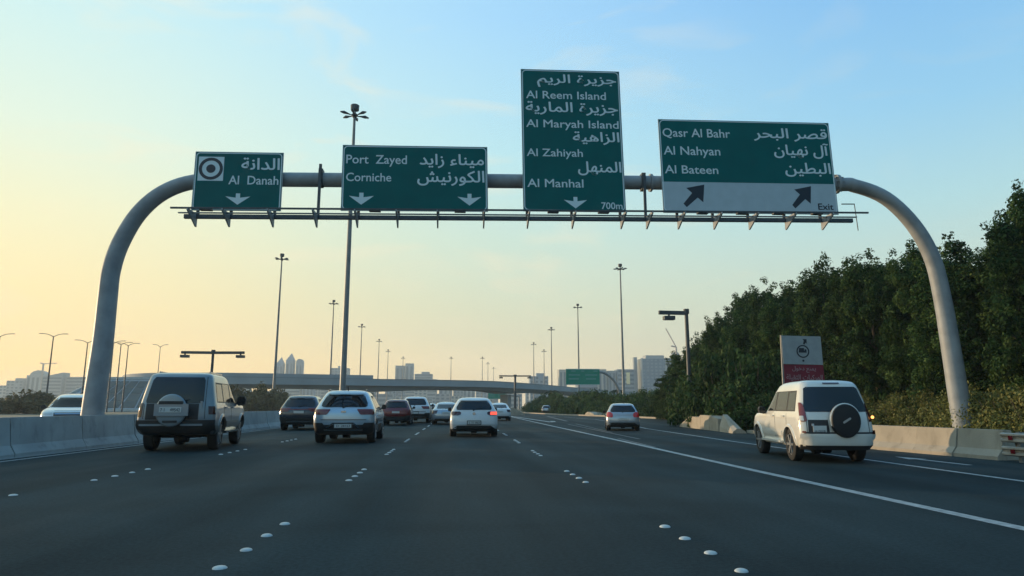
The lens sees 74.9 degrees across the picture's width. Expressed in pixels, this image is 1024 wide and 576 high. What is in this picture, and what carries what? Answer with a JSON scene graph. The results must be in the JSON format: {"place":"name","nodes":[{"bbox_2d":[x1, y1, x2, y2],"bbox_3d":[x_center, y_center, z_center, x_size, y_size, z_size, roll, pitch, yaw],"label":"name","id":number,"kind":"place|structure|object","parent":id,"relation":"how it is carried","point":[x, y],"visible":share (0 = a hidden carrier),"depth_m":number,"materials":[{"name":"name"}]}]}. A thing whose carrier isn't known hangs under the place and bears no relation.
{"place":"outdoors","nodes":[
{"label":"outdoors","id":0,"kind":"place"},
{"bbox_2d":[4,378,25,398],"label":"apartment building","id":1,"kind":"structure","parent":0,"point":[17,385],"depth_m":836.14,"materials":[{"name":"grey"}]},
{"bbox_2d":[25,370,47,396],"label":"apartment building","id":2,"kind":"structure","parent":0,"point":[33,379],"depth_m":843.62,"materials":[{"name":"grey"}]},
{"bbox_2d":[41,373,69,400],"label":"apartment building","id":3,"kind":"structure","parent":0,"point":[56,386],"depth_m":840.53,"materials":[{"name":"grey"}]},
{"bbox_2d":[41,377,61,395],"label":"windows","id":4,"kind":"structure","parent":3,"relation":"in","point":[43,377],"depth_m":839.76,"materials":[{"name":"grey"}]},
{"bbox_2d":[285,354,295,373],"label":"apartment building","id":5,"kind":"structure","parent":0,"point":[290,365],"depth_m":967.16,"materials":[{"name":"grey"}]},
{"bbox_2d":[374,394,393,406],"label":"apartment building","id":6,"kind":"structure","parent":0,"point":[381,399],"depth_m":750.00,"materials":[{"name":"grey"}]},
{"bbox_2d":[395,366,404,396],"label":"apartment building","id":7,"kind":"structure","parent":0,"point":[398,372],"depth_m":976.44,"materials":[{"name":"grey"}]},
{"bbox_2d":[405,363,413,378],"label":"apartment building","id":8,"kind":"structure","parent":0,"point":[409,370],"depth_m":981.98,"materials":[{"name":"grey"}]},
{"bbox_2d":[0,406,1018,460],"bbox_3d":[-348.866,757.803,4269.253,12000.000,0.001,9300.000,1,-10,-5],"label":"ground","id":9,"kind":"structure","parent":0,"point":[35,415],"depth_m":97.01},
{"bbox_2d":[0,397,37,413],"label":"shrub","id":10,"kind":"object","parent":9,"relation":"on","point":[6,405],"visible":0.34,"depth_m":102.63,"materials":[{"name":"green plant"}]},
{"bbox_2d":[0,389,56,413],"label":"shrub","id":11,"kind":"object","parent":9,"relation":"on","point":[30,400],"visible":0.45,"depth_m":102.83,"materials":[{"name":"green plant"}]},
{"bbox_2d":[23,397,55,413],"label":"shrub","id":12,"kind":"object","parent":9,"relation":"on","point":[35,409],"visible":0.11,"depth_m":100.78,"materials":[{"name":"green plant"}]},
{"bbox_2d":[64,377,85,393],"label":"apartment building","id":13,"kind":"structure","parent":9,"relation":"on","point":[71,383],"depth_m":846.92,"materials":[{"name":"grey"}]},
{"bbox_2d":[68,377,150,411],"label":"bridge abutment","id":14,"kind":"object","parent":9,"relation":"on","point":[135,389],"visible":0.37,"depth_m":151.26,"materials":[{"name":"concrete"}]},
{"bbox_2d":[230,384,253,411],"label":"shrub","id":15,"kind":"object","parent":9,"relation":"on","point":[236,392],"visible":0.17,"depth_m":120.97,"materials":[{"name":"green plant"}]},
{"bbox_2d":[236,381,274,411],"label":"shrub","id":16,"kind":"object","parent":9,"relation":"on","point":[257,395],"visible":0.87,"depth_m":119.30,"materials":[{"name":"green plant"}]},
{"bbox_2d":[261,386,288,410],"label":"shrub","id":17,"kind":"object","parent":9,"relation":"on","point":[279,400],"visible":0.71,"depth_m":119.80,"materials":[{"name":"green plant"}]},
{"bbox_2d":[272,253,288,389],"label":"mast light","id":18,"kind":"object","parent":9,"relation":"on","point":[276,342],"visible":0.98,"depth_m":125.84,"materials":[{"name":"metal"}]},
{"bbox_2d":[122,373,632,406],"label":"flyover","id":19,"kind":"object","parent":9,"relation":"on","point":[504,390],"visible":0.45,"depth_m":175.25,"materials":[{"name":"concrete"}]},
{"bbox_2d":[499,375,530,408],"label":"camera pole","id":20,"kind":"object","parent":9,"relation":"on","point":[515,376],"visible":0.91,"depth_m":137.13,"materials":[{"name":"metal"}]},
{"bbox_2d":[80,164,973,428],"bbox_3d":[1.207,0.376,21.100,28.200,9.058,1.595,1,-10,-5],"label":"sign gantry","id":21,"kind":"object","parent":9,"relation":"on","point":[100,358],"visible":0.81,"depth_m":21.27,"materials":[{"name":"metal"}]},
{"bbox_2d":[191,151,283,210],"bbox_3d":[-8.567,-3.337,20.911,2.700,1.930,0.085,0,-11,-5],"label":"direction sign","id":22,"kind":"object","parent":21,"relation":"attached to","point":[237,179],"visible":0.98,"depth_m":20.88,"materials":[{"name":"green metal"}]},
{"bbox_2d":[341,145,487,211],"bbox_3d":[-3.093,-3.507,21.393,4.630,2.200,0.081,0,-11,-5],"label":"direction sign","id":23,"kind":"object","parent":21,"relation":"attached to","point":[421,177],"visible":1,"depth_m":21.36,"materials":[{"name":"green metal"}]},
{"bbox_2d":[521,69,625,211],"bbox_3d":[1.998,-4.902,22.086,3.360,4.980,0.081,0,-11,-5],"label":"direction sign","id":24,"kind":"object","parent":21,"relation":"attached to","point":[572,149],"visible":1,"depth_m":22.04,"materials":[{"name":"green metal"}]},
{"bbox_2d":[658,119,838,214],"bbox_3d":[7.903,-4.058,22.401,5.980,3.280,0.081,0,-11,-5],"label":"direction sign","id":25,"kind":"object","parent":21,"relation":"attached to","point":[712,165],"visible":1,"depth_m":22.37,"materials":[{"name":"green metal"}]},
{"bbox_2d":[574,396,597,413],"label":"shrub","id":26,"kind":"object","parent":9,"relation":"on","point":[578,407],"visible":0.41,"depth_m":89.39,"materials":[{"name":"green plant"}]},
{"bbox_2d":[565,369,620,393],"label":"direction sign","id":27,"kind":"object","parent":9,"relation":"on","point":[582,376],"visible":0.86,"depth_m":141.52,"materials":[{"name":"green"}]},
{"bbox_2d":[597,369,606,389],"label":"office tower","id":28,"kind":"structure","parent":9,"relation":"on","point":[603,382],"depth_m":697.48,"materials":[{"name":"grey"}]},
{"bbox_2d":[613,264,626,393],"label":"mast light","id":29,"kind":"object","parent":9,"relation":"on","point":[622,351],"visible":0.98,"depth_m":134.94,"materials":[{"name":"metal"}]},
{"bbox_2d":[522,412,753,433],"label":"kerb","id":30,"kind":"structure","parent":9,"relation":"on","point":[750,431],"depth_m":81.79,"materials":[{"name":"concrete"}]},
{"bbox_2d":[625,395,650,414],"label":"shrub","id":31,"kind":"object","parent":9,"relation":"on","point":[636,404],"visible":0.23,"depth_m":73.02,"materials":[{"name":"green plant"}]},
{"bbox_2d":[642,399,656,416],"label":"shrub","id":32,"kind":"object","parent":9,"relation":"on","point":[648,413],"visible":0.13,"depth_m":68.18,"materials":[{"name":"green plant"}]},
{"bbox_2d":[651,374,668,418],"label":"tree","id":33,"kind":"object","parent":9,"relation":"on","point":[654,405],"visible":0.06,"depth_m":59.61,"materials":[{"name":"green plant"}]},
{"bbox_2d":[655,364,680,418],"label":"tree","id":34,"kind":"object","parent":9,"relation":"on","point":[662,397],"visible":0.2,"depth_m":57.72,"materials":[{"name":"green plant"}]},
{"bbox_2d":[658,309,691,381],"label":"camera pole","id":35,"kind":"object","parent":9,"relation":"on","point":[685,312],"visible":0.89,"depth_m":46.17,"materials":[{"name":"metal"}]},
{"bbox_2d":[662,347,692,414],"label":"tree","id":36,"kind":"object","parent":9,"relation":"on","point":[672,372],"visible":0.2,"depth_m":55.77,"materials":[{"name":"green plant"}]},
{"bbox_2d":[663,379,705,425],"bbox_3d":[10.984,6.752,39.668,3.780,3.017,3.501,4,-11,-19],"label":"shrub","id":37,"kind":"object","parent":9,"relation":"on","point":[675,413],"visible":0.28,"depth_m":39.27,"materials":[{"name":"green plant"}]},
{"bbox_2d":[664,351,713,418],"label":"shrub","id":38,"kind":"object","parent":9,"relation":"on","point":[677,381],"visible":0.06,"depth_m":47.38,"materials":[{"name":"green plant"}]},
{"bbox_2d":[676,343,727,396],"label":"shrub","id":39,"kind":"object","parent":9,"relation":"on","point":[700,358],"visible":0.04,"depth_m":43.57,"materials":[{"name":"green plant"}]},
{"bbox_2d":[681,356,740,426],"bbox_3d":[11.327,5.696,36.611,4.103,4.028,4.216,-9,-14,42],"label":"shrub","id":40,"kind":"object","parent":9,"relation":"on","point":[695,407],"visible":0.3,"depth_m":36.41,"materials":[{"name":"green plant"}]},
{"bbox_2d":[696,312,728,365],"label":"tree","id":41,"kind":"object","parent":9,"relation":"on","point":[711,334],"visible":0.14,"depth_m":48.02,"materials":[{"name":"green plant"}]},
{"bbox_2d":[687,337,750,414],"bbox_3d":[12.390,5.545,39.171,4.552,5.279,4.547,3,-10,-16],"label":"shrub","id":42,"kind":"object","parent":9,"relation":"on","point":[731,356],"visible":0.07,"depth_m":39.04,"materials":[{"name":"green plant"}]},
{"bbox_2d":[701,375,761,428],"bbox_3d":[11.162,5.785,33.703,3.133,2.828,3.382,-1,-10,6],"label":"shrub","id":43,"kind":"object","parent":9,"relation":"on","point":[721,404],"visible":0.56,"depth_m":33.05,"materials":[{"name":"green plant"}]},
{"bbox_2d":[717,293,761,367],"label":"tree","id":44,"kind":"object","parent":9,"relation":"on","point":[729,332],"visible":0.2,"depth_m":43.97,"materials":[{"name":"green plant"}]},
{"bbox_2d":[723,284,762,330],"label":"tree","id":45,"kind":"object","parent":9,"relation":"on","point":[726,308],"visible":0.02,"depth_m":50.57,"materials":[{"name":"green plant"}]},
{"bbox_2d":[714,347,781,412],"bbox_3d":[12.800,5.242,35.227,4.376,4.525,4.054,-1,-10,3],"label":"shrub","id":46,"kind":"object","parent":9,"relation":"on","point":[753,377],"visible":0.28,"depth_m":34.93,"materials":[{"name":"green plant"}]},
{"bbox_2d":[729,389,772,431],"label":"shrub","id":47,"kind":"object","parent":9,"relation":"on","point":[743,417],"visible":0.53,"depth_m":30.65,"materials":[{"name":"green plant"}]},
{"bbox_2d":[736,276,790,348],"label":"tree","id":48,"kind":"object","parent":9,"relation":"on","point":[746,297],"visible":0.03,"depth_m":47.98,"materials":[{"name":"green plant"}]},
{"bbox_2d":[740,279,794,369],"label":"tree","id":49,"kind":"object","parent":9,"relation":"on","point":[757,301],"visible":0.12,"depth_m":42.11,"materials":[{"name":"green plant"}]},
{"bbox_2d":[752,295,799,389],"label":"tree","id":50,"kind":"object","parent":9,"relation":"on","point":[768,334],"visible":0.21,"depth_m":40.02,"materials":[{"name":"green plant"}]},
{"bbox_2d":[757,279,797,324],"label":"tree","id":51,"kind":"object","parent":9,"relation":"on","point":[788,290],"visible":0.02,"depth_m":45.55,"materials":[{"name":"green plant"}]},
{"bbox_2d":[770,290,815,370],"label":"tree","id":52,"kind":"object","parent":9,"relation":"on","point":[781,321],"visible":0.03,"depth_m":38.71,"materials":[{"name":"green plant"}]},
{"bbox_2d":[780,335,824,384],"bbox_3d":[9.400,3.244,21.493,1.370,3.440,0.097,1,-10,-1],"label":"truck sign","id":53,"kind":"object","parent":9,"relation":"on","point":[806,351],"visible":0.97,"depth_m":21.62,"materials":[{"name":"metal"}]},
{"bbox_2d":[791,282,836,373],"bbox_3d":[16.909,3.518,36.359,3.770,8.098,3.689,7,-12,-36],"label":"tree","id":54,"kind":"object","parent":9,"relation":"on","point":[802,301],"visible":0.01,"depth_m":36.37,"materials":[{"name":"green plant"}]},
{"bbox_2d":[785,264,844,326],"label":"tree","id":55,"kind":"object","parent":9,"relation":"on","point":[801,284],"visible":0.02,"depth_m":39.89,"materials":[{"name":"green plant"}]},
{"bbox_2d":[797,252,851,379],"bbox_3d":[16.256,2.589,34.261,3.493,9.212,3.332,1,-10,-6],"label":"tree","id":56,"kind":"object","parent":9,"relation":"on","point":[810,327],"visible":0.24,"depth_m":34.59,"materials":[{"name":"green plant"}]},
{"bbox_2d":[818,257,886,395],"bbox_3d":[16.770,2.604,32.298,4.097,8.490,3.429,5,-11,-25],"label":"tree","id":57,"kind":"object","parent":9,"relation":"on","point":[832,348],"visible":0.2,"depth_m":32.32,"materials":[{"name":"green plant"}]},
{"bbox_2d":[832,252,915,404],"bbox_3d":[16.583,2.360,30.188,3.856,8.233,3.227,-3,-11,18],"label":"tree","id":58,"kind":"object","parent":9,"relation":"on","point":[868,313],"visible":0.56,"depth_m":30.07,"materials":[{"name":"green plant"}]},
{"bbox_2d":[868,393,908,425],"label":"hedge shrub","id":59,"kind":"object","parent":9,"relation":"on","point":[878,417],"visible":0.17,"depth_m":26.45,"materials":[{"name":"green plant"}]},
{"bbox_2d":[862,241,923,395],"bbox_3d":[19.363,2.217,32.099,6.010,9.186,5.030,3,-11,-17],"label":"tree","id":60,"kind":"object","parent":9,"relation":"on","point":[904,259],"depth_m":32.45,"materials":[{"name":"green plant"}]},
{"bbox_2d":[867,392,922,425],"bbox_3d":[15.026,4.899,25.894,2.596,1.728,2.748,3,-11,-18],"label":"hedge shrub","id":61,"kind":"object","parent":9,"relation":"on","point":[893,408],"visible":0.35,"depth_m":25.91,"materials":[{"name":"green plant"}]},
{"bbox_2d":[877,238,954,400],"bbox_3d":[17.272,1.943,28.127,3.337,8.327,3.410,9,-14,-42],"label":"tree","id":62,"kind":"object","parent":9,"relation":"on","point":[897,331],"visible":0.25,"depth_m":28.35,"materials":[{"name":"green plant"}]},
{"bbox_2d":[894,385,937,425],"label":"hedge shrub","id":63,"kind":"object","parent":9,"relation":"on","point":[928,393],"visible":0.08,"depth_m":25.32,"materials":[{"name":"green plant"}]},
{"bbox_2d":[892,391,946,426],"bbox_3d":[15.254,4.673,24.605,2.232,1.723,2.109,-6,-12,29],"label":"hedge shrub","id":64,"kind":"object","parent":9,"relation":"on","point":[909,414],"visible":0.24,"depth_m":24.55,"materials":[{"name":"green plant"}]},
{"bbox_2d":[905,393,951,427],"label":"hedge shrub","id":65,"kind":"object","parent":9,"relation":"on","point":[943,403],"visible":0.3,"depth_m":23.48,"materials":[{"name":"green plant"}]},
{"bbox_2d":[909,231,985,373],"bbox_3d":[19.950,1.817,29.041,5.390,8.909,5.253,6,-12,-30],"label":"tree","id":66,"kind":"object","parent":9,"relation":"on","point":[956,251],"visible":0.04,"depth_m":29.64,"materials":[{"name":"green plant"}]},
{"bbox_2d":[900,250,995,408],"bbox_3d":[17.112,2.053,25.790,3.482,7.291,3.407,5,-11,-28],"label":"tree","id":67,"kind":"object","parent":9,"relation":"on","point":[927,357],"visible":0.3,"depth_m":25.61,"materials":[{"name":"green plant"}]},
{"bbox_2d":[932,387,1015,431],"bbox_3d":[15.328,4.152,21.956,2.844,1.831,2.901,9,-13,-41],"label":"hedge shrub","id":68,"kind":"object","parent":9,"relation":"on","point":[946,424],"visible":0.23,"depth_m":21.81,"materials":[{"name":"green plant"}]},
{"bbox_2d":[951,235,1023,401],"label":"tree","id":69,"kind":"object","parent":9,"relation":"on","point":[978,274],"visible":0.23,"depth_m":24.26,"materials":[{"name":"green plant"}]},
{"bbox_2d":[959,384,1023,429],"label":"hedge shrub","id":70,"kind":"object","parent":9,"relation":"on","point":[986,411],"visible":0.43,"depth_m":20.87,"materials":[{"name":"green plant"}]},
{"bbox_2d":[975,383,1023,445],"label":"hedge shrub","id":71,"kind":"object","parent":9,"relation":"on","point":[1018,399],"visible":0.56,"depth_m":20.04,"materials":[{"name":"green plant"}]},
{"bbox_2d":[980,179,1023,409],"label":"tree","id":72,"kind":"object","parent":9,"relation":"on","point":[1007,307],"visible":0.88,"depth_m":22.07,"materials":[{"name":"green plant"}]},
{"bbox_2d":[999,432,1023,462],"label":"guardrail","id":73,"kind":"object","parent":9,"relation":"on","point":[1018,439],"visible":1,"depth_m":13.95,"materials":[{"name":"metal"}]},
{"bbox_2d":[0,413,1023,575],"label":"road","id":74,"kind":"structure","parent":0,"point":[436,499],"depth_m":7.72,"materials":[{"name":"asphalt"}]},
{"bbox_2d":[0,427,276,459],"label":"median strip","id":75,"kind":"object","parent":74,"relation":"on","point":[96,448],"depth_m":18.03,"materials":[{"name":"concrete"}]},
{"bbox_2d":[0,418,13,458],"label":"concrete barrier","id":76,"kind":"object","parent":75,"relation":"on","point":[6,451],"visible":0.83,"depth_m":15.07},
{"bbox_2d":[2,416,85,456],"bbox_3d":[-11.740,3.673,16.729,0.600,0.900,2.956,1,-10,-5],"label":"concrete barrier","id":77,"kind":"object","parent":75,"relation":"on","point":[36,435],"visible":0.96,"depth_m":16.52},
{"bbox_2d":[82,414,137,448],"bbox_3d":[-11.988,4.198,19.672,0.600,0.900,2.956,1,-10,-5],"label":"concrete barrier","id":78,"kind":"object","parent":75,"relation":"on","point":[99,431],"visible":0.85,"depth_m":19.50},
{"bbox_2d":[134,414,173,442],"bbox_3d":[-12.220,4.716,22.618,0.600,0.900,2.956,1,-10,-5],"label":"concrete barrier","id":79,"kind":"object","parent":75,"relation":"on","point":[139,436],"visible":0.23,"depth_m":21.28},
{"bbox_2d":[241,412,252,430],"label":"concrete barrier","id":80,"kind":"object","parent":75,"relation":"on","point":[247,426],"visible":0.27,"depth_m":32.33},
{"bbox_2d":[250,411,268,429],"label":"concrete barrier","id":81,"kind":"object","parent":75,"relation":"on","point":[258,419],"visible":0.69,"depth_m":34.31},
{"bbox_2d":[266,411,279,427],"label":"concrete barrier","id":82,"kind":"object","parent":75,"relation":"on","point":[273,420],"visible":0.54,"depth_m":36.99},
{"bbox_2d":[339,104,368,389],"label":"mast light","id":83,"kind":"object","parent":75,"relation":"on","point":[354,115],"visible":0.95,"depth_m":61.73,"materials":[{"name":"metal"}]},
{"bbox_2d":[135,371,246,449],"bbox_3d":[-9.117,3.552,19.392,2.372,2.074,5.209,2,-10,-12],"label":"off road vehicle","id":84,"kind":"object","parent":74,"relation":"on","point":[181,408],"visible":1,"depth_m":17.36,"materials":[{"name":"silver metal"}]},
{"bbox_2d":[279,395,321,429],"bbox_3d":[-10.585,6.435,34.576,2.232,1.695,4.672,1,-10,-6],"label":"crossover car","id":85,"kind":"object","parent":74,"relation":"on","point":[297,411],"visible":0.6,"depth_m":32.44,"materials":[{"name":"blue paint"}]},
{"bbox_2d":[314,386,386,442],"bbox_3d":[-5.514,4.354,23.112,2.211,1.791,4.624,1,-10,-6],"label":"crossover car","id":86,"kind":"object","parent":74,"relation":"on","point":[348,413],"visible":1,"depth_m":21.06,"materials":[{"name":"silver metal"}]},
{"bbox_2d":[383,399,414,424],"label":"crossover car","id":87,"kind":"object","parent":74,"relation":"on","point":[397,410],"visible":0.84,"depth_m":40.64,"materials":[{"name":"red paint"}]},
{"bbox_2d":[400,397,433,422],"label":"crossover car","id":88,"kind":"object","parent":74,"relation":"on","point":[423,408],"visible":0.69,"depth_m":46.64,"materials":[{"name":"white paint"}]},
{"bbox_2d":[432,402,454,423],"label":"sedan","id":89,"kind":"object","parent":74,"relation":"on","point":[440,412],"visible":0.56,"depth_m":42.47,"materials":[{"name":"silver metal"}]},
{"bbox_2d":[448,397,497,435],"bbox_3d":[-1.610,5.276,27.488,2.077,1.504,4.357,1,-10,-5],"label":"hatchback","id":90,"kind":"object","parent":74,"relation":"on","point":[473,414],"visible":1,"depth_m":25.52,"materials":[{"name":"white paint"}]},
{"bbox_2d":[492,403,510,420],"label":"sedan","id":91,"kind":"object","parent":74,"relation":"on","point":[503,410],"visible":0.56,"depth_m":53.88,"materials":[{"name":"white paint"}]},
{"bbox_2d":[603,403,639,430],"bbox_3d":[5.503,6.470,33.657,1.802,1.304,3.765,-1,-10,6],"label":"hatchback","id":92,"kind":"object","parent":74,"relation":"on","point":[622,415],"visible":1,"depth_m":31.97,"materials":[{"name":"silver metal"}]},
{"bbox_2d":[679,415,721,430],"bbox_3d":[9.928,6.990,34.912,0.560,0.720,7.600,0,-10,0],"label":"concrete barrier","id":93,"kind":"object","parent":74,"relation":"on","point":[708,422],"visible":0.79,"depth_m":33.27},
{"bbox_2d":[719,415,745,432],"bbox_3d":[9.842,6.068,29.882,0.600,0.780,2.000,0,-10,1],"label":"concrete barrier","id":94,"kind":"object","parent":74,"relation":"on","point":[728,424],"visible":1,"depth_m":29.76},
{"bbox_2d":[514,417,1023,529],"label":"solid line","id":95,"kind":"object","parent":74,"relation":"on","point":[932,508],"visible":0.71,"depth_m":8.93,"materials":[{"name":"paint"}]},
{"bbox_2d":[541,415,1023,481],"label":"ramp edge line","id":96,"kind":"object","parent":74,"relation":"on","point":[864,459],"visible":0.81,"depth_m":13.61,"materials":[{"name":"paint"}]},
{"bbox_2d":[754,380,875,460],"bbox_3d":[6.832,3.051,15.562,1.776,1.723,4.170,-1,-10,4],"label":"off road vehicle","id":97,"kind":"object","parent":74,"relation":"on","point":[796,418],"visible":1,"depth_m":13.94,"materials":[{"name":"white paint"}]},
{"bbox_2d":[871,425,880,448],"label":"concrete barrier","id":98,"kind":"object","parent":74,"relation":"on","point":[877,429],"visible":0.23,"depth_m":18.28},
{"bbox_2d":[877,425,917,452],"bbox_3d":[10.260,3.951,17.540,0.600,0.640,1.226,2,-10,-12],"label":"concrete barrier","id":99,"kind":"object","parent":74,"relation":"on","point":[898,438],"visible":0.81,"depth_m":17.48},
{"bbox_2d":[912,427,957,455],"bbox_3d":[10.482,3.736,16.325,0.600,0.640,1.226,2,-10,-10],"label":"concrete barrier","id":100,"kind":"object","parent":74,"relation":"on","point":[937,441],"visible":0.85,"depth_m":16.24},
{"bbox_2d":[953,428,1018,460],"bbox_3d":[10.703,3.521,15.110,0.600,0.640,1.226,1,-10,-8],"label":"concrete barrier","id":101,"kind":"object","parent":74,"relation":"on","point":[987,444],"visible":0.85,"depth_m":14.98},
{"bbox_2d":[0,0,1023,405],"label":"sky","id":102,"kind":"structure","parent":0,"point":[104,104],"materials":[{"name":"blue"}]},
{"bbox_2d":[529,373,547,401],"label":"apartment building","id":103,"kind":"structure","parent":0,"point":[538,378],"depth_m":691.36,"materials":[{"name":"grey"}]},
{"bbox_2d":[557,369,566,396],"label":"apartment building","id":104,"kind":"structure","parent":0,"point":[561,377],"depth_m":694.98,"materials":[{"name":"grey"}]},
{"bbox_2d":[606,371,615,390],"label":"apartment building","id":105,"kind":"structure","parent":0,"point":[611,385],"depth_m":698.45,"materials":[{"name":"grey"}]},
{"bbox_2d":[614,369,634,392],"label":"office tower","id":106,"kind":"structure","parent":0,"point":[629,381],"depth_m":698.60,"materials":[{"name":"grey"}]},
{"bbox_2d":[637,355,666,392],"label":"office tower","id":107,"kind":"structure","parent":0,"point":[650,368],"depth_m":700.14,"materials":[{"name":"grey concrete"}]},
{"bbox_2d":[643,359,665,391],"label":"windows","id":108,"kind":"structure","parent":107,"relation":"in","point":[643,359],"depth_m":699.76,"materials":[{"name":"grey"}]},
{"label":"opposite road","id":109,"kind":"structure","parent":0,"visible":0},
{"bbox_2d":[40,394,82,415],"bbox_3d":[-18.344,5.279,28.008,2.211,1.679,4.613,5,-11,-27],"label":"off road vehicle","id":110,"kind":"object","parent":109,"relation":"on","point":[66,405],"visible":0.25,"depth_m":27.01,"materials":[{"name":"white paint"}]},
{"bbox_2d":[180,350,244,373],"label":"camera pole","id":111,"kind":"object","parent":109,"relation":"on","point":[212,352],"visible":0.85,"depth_m":65.58,"materials":[{"name":"metal"}]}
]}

